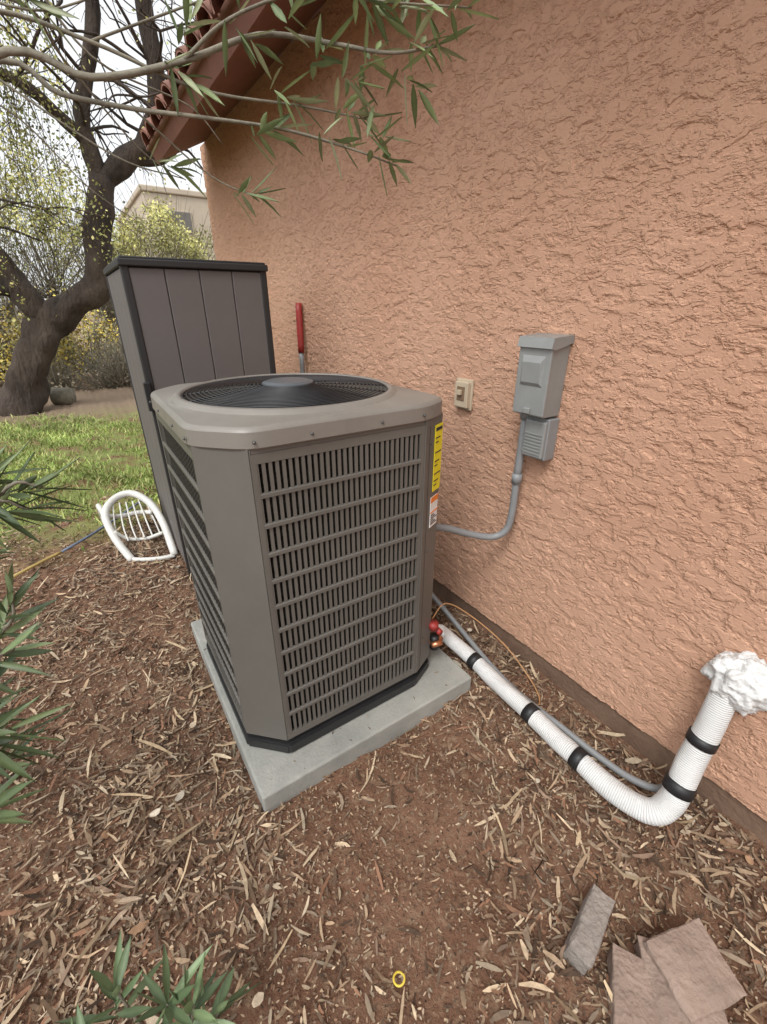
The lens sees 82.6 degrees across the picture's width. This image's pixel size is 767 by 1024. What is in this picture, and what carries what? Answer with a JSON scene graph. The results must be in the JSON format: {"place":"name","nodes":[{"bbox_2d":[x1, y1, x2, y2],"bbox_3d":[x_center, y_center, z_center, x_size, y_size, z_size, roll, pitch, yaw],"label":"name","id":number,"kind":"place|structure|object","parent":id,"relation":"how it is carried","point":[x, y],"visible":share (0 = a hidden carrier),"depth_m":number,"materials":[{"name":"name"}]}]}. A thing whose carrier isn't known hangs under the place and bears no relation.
{"place":"outdoors","nodes":[
{"label":"outdoors","id":0,"kind":"place"},
{"bbox_2d":[0,410,161,551],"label":"lawn grass","id":1,"kind":"structure","parent":0,"point":[44,434],"depth_m":4.64,"materials":[{"name":"green plant"}]},
{"bbox_2d":[0,0,205,308],"label":"sky","id":2,"kind":"structure","parent":0,"point":[115,62],"materials":[{"name":"white"}]},
{"bbox_2d":[0,310,766,1023],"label":"ground","id":3,"kind":"structure","parent":0,"point":[104,402],"depth_m":1.35,"materials":[{"name":"brown soil"}]},
{"bbox_2d":[0,309,118,355],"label":"desert trees","id":4,"kind":"object","parent":3,"relation":"on","point":[105,331],"visible":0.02,"depth_m":15.16,"materials":[{"name":"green plant"}]},
{"bbox_2d":[0,281,122,385],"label":"yellow flowering shrub","id":5,"kind":"object","parent":3,"relation":"on","point":[66,344],"visible":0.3,"depth_m":8.91,"materials":[{"name":"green plant"}]},
{"bbox_2d":[49,387,75,404],"bbox_3d":[-5.352,-1.932,7.301,0.280,0.295,0.302,-5,26,-11],"label":"boulder","id":6,"kind":"object","parent":3,"relation":"on","point":[61,396],"visible":0.88,"depth_m":7.20,"materials":[{"name":"grey stone"}]},
{"bbox_2d":[0,332,131,391],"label":"dry brush","id":7,"kind":"object","parent":3,"relation":"on","point":[109,378],"visible":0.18,"depth_m":8.82,"materials":[{"name":"brown plant"}]},
{"bbox_2d":[13,500,141,577],"bbox_3d":[-2.083,0.147,3.115,0.096,0.040,1.206,5,26,10],"label":"garden pole","id":8,"kind":"object","parent":3,"relation":"on","point":[55,554],"visible":0.73,"depth_m":2.88,"materials":[{"name":"brown wood"}]},
{"bbox_2d":[0,0,213,416],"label":"mesquite tree","id":9,"kind":"object","parent":3,"relation":"on","point":[48,324],"visible":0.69,"depth_m":6.16,"materials":[{"name":"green plant"}]},
{"bbox_2d":[0,83,215,362],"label":"palo verde tree","id":10,"kind":"object","parent":3,"relation":"on","point":[162,244],"visible":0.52,"depth_m":11.56,"materials":[{"name":"green plant"}]},
{"bbox_2d":[96,490,178,561],"bbox_3d":[-1.753,0.036,3.037,0.356,0.363,0.900,-18,31,-33],"label":"garden chair","id":11,"kind":"object","parent":3,"relation":"on","point":[153,512],"visible":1,"depth_m":2.92,"materials":[{"name":"white plastic"}]},
{"bbox_2d":[119,521,167,555],"bbox_3d":[-1.688,0.150,3.048,0.352,0.160,0.470,-16,30,-30],"label":"dry leaf pile","id":12,"kind":"object","parent":3,"relation":"on","point":[135,548],"visible":0.69,"depth_m":2.98,"materials":[{"name":"brown plant"}]},
{"bbox_2d":[54,929,260,1023],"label":"oleander sprout","id":13,"kind":"object","parent":3,"relation":"on","point":[171,1010],"visible":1,"depth_m":0.86,"materials":[{"name":"green plant"}]},
{"bbox_2d":[119,191,215,259],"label":"walls","id":14,"kind":"structure","parent":3,"relation":"on","point":[198,207],"depth_m":21.81,"materials":[{"name":"paint"}]},
{"bbox_2d":[116,184,206,221],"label":"parapet","id":15,"kind":"structure","parent":14,"relation":"on","point":[172,191],"depth_m":21.17,"materials":[{"name":"paint"}]},
{"bbox_2d":[162,209,193,232],"bbox_3d":[-10.184,-14.355,21.570,1.420,0.920,0.090,-16,30,-30],"label":"window frame","id":16,"kind":"object","parent":14,"relation":"attached to","point":[186,212],"visible":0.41,"depth_m":21.68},
{"bbox_2d":[162,210,192,231],"bbox_3d":[-10.157,-14.337,21.533,1.300,0.800,0.050,-16,30,-30],"label":"window glass","id":17,"kind":"object","parent":16,"relation":"in","point":[183,215],"visible":0.49,"depth_m":21.58,"materials":[{"name":"grey glass"}]},
{"bbox_2d":[103,255,275,576],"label":"storage shed","id":18,"kind":"structure","parent":3,"relation":"on","point":[181,321],"depth_m":2.24,"materials":[{"name":"plastic"}]},
{"bbox_2d":[295,303,304,372],"bbox_3d":[-0.598,-0.703,3.228,0.192,1.522,0.222,-16,30,-30],"label":"garden spade","id":19,"kind":"object","parent":3,"relation":"on","point":[299,327],"visible":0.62,"depth_m":3.06,"materials":[{"name":"red paint"}]},
{"bbox_2d":[191,619,470,813],"bbox_3d":[-0.293,0.686,2.044,0.917,0.138,1.040,-16,30,-30],"label":"concrete pad","id":20,"kind":"object","parent":3,"relation":"on","point":[349,742],"visible":0.38,"depth_m":1.62,"materials":[{"name":"grey concrete"}]},
{"bbox_2d":[149,373,442,752],"bbox_3d":[-0.285,0.092,1.735,0.878,1.198,0.820,-16,30,-30],"label":"air conditioner","id":21,"kind":"object","parent":20,"relation":"on","point":[306,504],"visible":1,"depth_m":1.36,"materials":[{"name":"grey metal"}]},
{"bbox_2d":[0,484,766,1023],"bbox_3d":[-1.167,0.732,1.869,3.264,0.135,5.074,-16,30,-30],"label":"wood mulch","id":22,"kind":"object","parent":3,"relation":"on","point":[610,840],"visible":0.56,"depth_m":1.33,"materials":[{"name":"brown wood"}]},
{"bbox_2d":[0,0,498,823],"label":"oleander bush","id":23,"kind":"object","parent":22,"relation":"on","point":[10,652],"visible":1,"depth_m":0.95,"materials":[{"name":"green plant"}]},
{"bbox_2d":[393,970,405,987],"bbox_3d":[0.037,1.122,1.050,0.031,0.014,0.031,-16,30,-30],"label":"yellow ring","id":24,"kind":"object","parent":22,"relation":"on","point":[404,978],"visible":1,"depth_m":1.05,"materials":[{"name":"yellow plastic"}]},
{"bbox_2d":[431,603,540,705],"bbox_3d":[0.456,0.587,1.862,0.477,0.297,0.195,16,29,30],"label":"thermostat wire","id":25,"kind":"object","parent":22,"relation":"on","point":[497,638],"visible":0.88,"depth_m":1.92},
{"bbox_2d":[432,592,661,792],"bbox_3d":[0.549,0.556,1.802,1.314,0.425,0.256,21,32,37],"label":"flexible conduit","id":26,"kind":"object","parent":22,"relation":"on","point":[616,769],"visible":0.47,"depth_m":1.64,"materials":[{"name":"grey plastic"}]},
{"bbox_2d":[435,624,735,825],"bbox_3d":[0.586,0.613,1.601,1.024,0.494,0.254,22,33,38],"label":"insulated pipe","id":27,"kind":"object","parent":22,"relation":"on","point":[669,801],"visible":0.94,"depth_m":1.36,"materials":[{"name":"white plastic"}]},
{"bbox_2d":[607,943,660,1023],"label":"brick","id":28,"kind":"object","parent":22,"relation":"on","point":[633,1001],"visible":0.91,"depth_m":1.02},
{"bbox_2d":[634,935,727,1023],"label":"brick","id":29,"kind":"object","parent":22,"relation":"on","point":[669,1011],"visible":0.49,"depth_m":1.00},
{"bbox_2d":[642,918,746,1021],"bbox_3d":[0.740,1.098,1.048,0.165,0.056,0.144,-10,36,-11],"label":"brick","id":30,"kind":"object","parent":29,"relation":"on","point":[694,970],"visible":0.98,"depth_m":1.03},
{"bbox_2d":[563,884,615,976],"bbox_3d":[0.533,1.082,1.135,0.065,0.084,0.180,27,36,34],"label":"brick","id":31,"kind":"object","parent":3,"relation":"on","point":[584,939],"visible":1,"depth_m":1.10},
{"bbox_2d":[433,578,766,844],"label":"foundation","id":32,"kind":"object","parent":3,"relation":"on","point":[658,754],"visible":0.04,"depth_m":1.69,"materials":[{"name":"brown concrete"}]},
{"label":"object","id":33,"kind":"object","parent":32,"relation":"on","visible":0},
{"bbox_2d":[147,0,326,163],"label":"soffit and fascia","id":34,"kind":"structure","parent":33,"relation":"on","point":[242,76],"depth_m":2.43,"materials":[{"name":"paint"}]},
{"bbox_2d":[140,0,234,151],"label":"roof tiles","id":35,"kind":"object","parent":34,"relation":"attached to","point":[217,9],"visible":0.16,"depth_m":2.42,"materials":[{"name":"ceramic"}]},
{"bbox_2d":[200,0,766,820],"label":"side wall","id":36,"kind":"structure","parent":33,"relation":"attached to","point":[590,176],"depth_m":1.47,"materials":[{"name":"paint"}]},
{"bbox_2d":[454,378,474,410],"bbox_3d":[0.344,-0.516,1.917,0.044,0.130,0.100,-16,30,-30],"label":"light switch","id":37,"kind":"object","parent":36,"relation":"attached to","point":[464,390],"visible":1,"depth_m":1.90,"materials":[{"name":"beige plastic"}]},
{"bbox_2d":[436,414,527,539],"bbox_3d":[0.328,-0.113,1.713,0.458,0.554,0.075,-6,26,-12],"label":"electrical conduit","id":38,"kind":"object","parent":36,"relation":"attached to","point":[516,479],"visible":0.84,"depth_m":1.77,"materials":[{"name":"grey plastic"}]},
{"bbox_2d":[513,333,574,460],"bbox_3d":[0.548,-0.404,1.562,0.113,0.430,0.142,-16,30,-30],"label":"electrical disconnect box","id":39,"kind":"object","parent":36,"relation":"attached to","point":[542,366],"visible":1,"depth_m":1.51,"materials":[{"name":"grey metal"}]},
{"bbox_2d":[700,651,766,715],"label":"foam wall seal","id":40,"kind":"object","parent":36,"relation":"attached to","point":[738,681],"visible":0.99,"depth_m":1.21,"materials":[{"name":"white plastic"}]}
]}

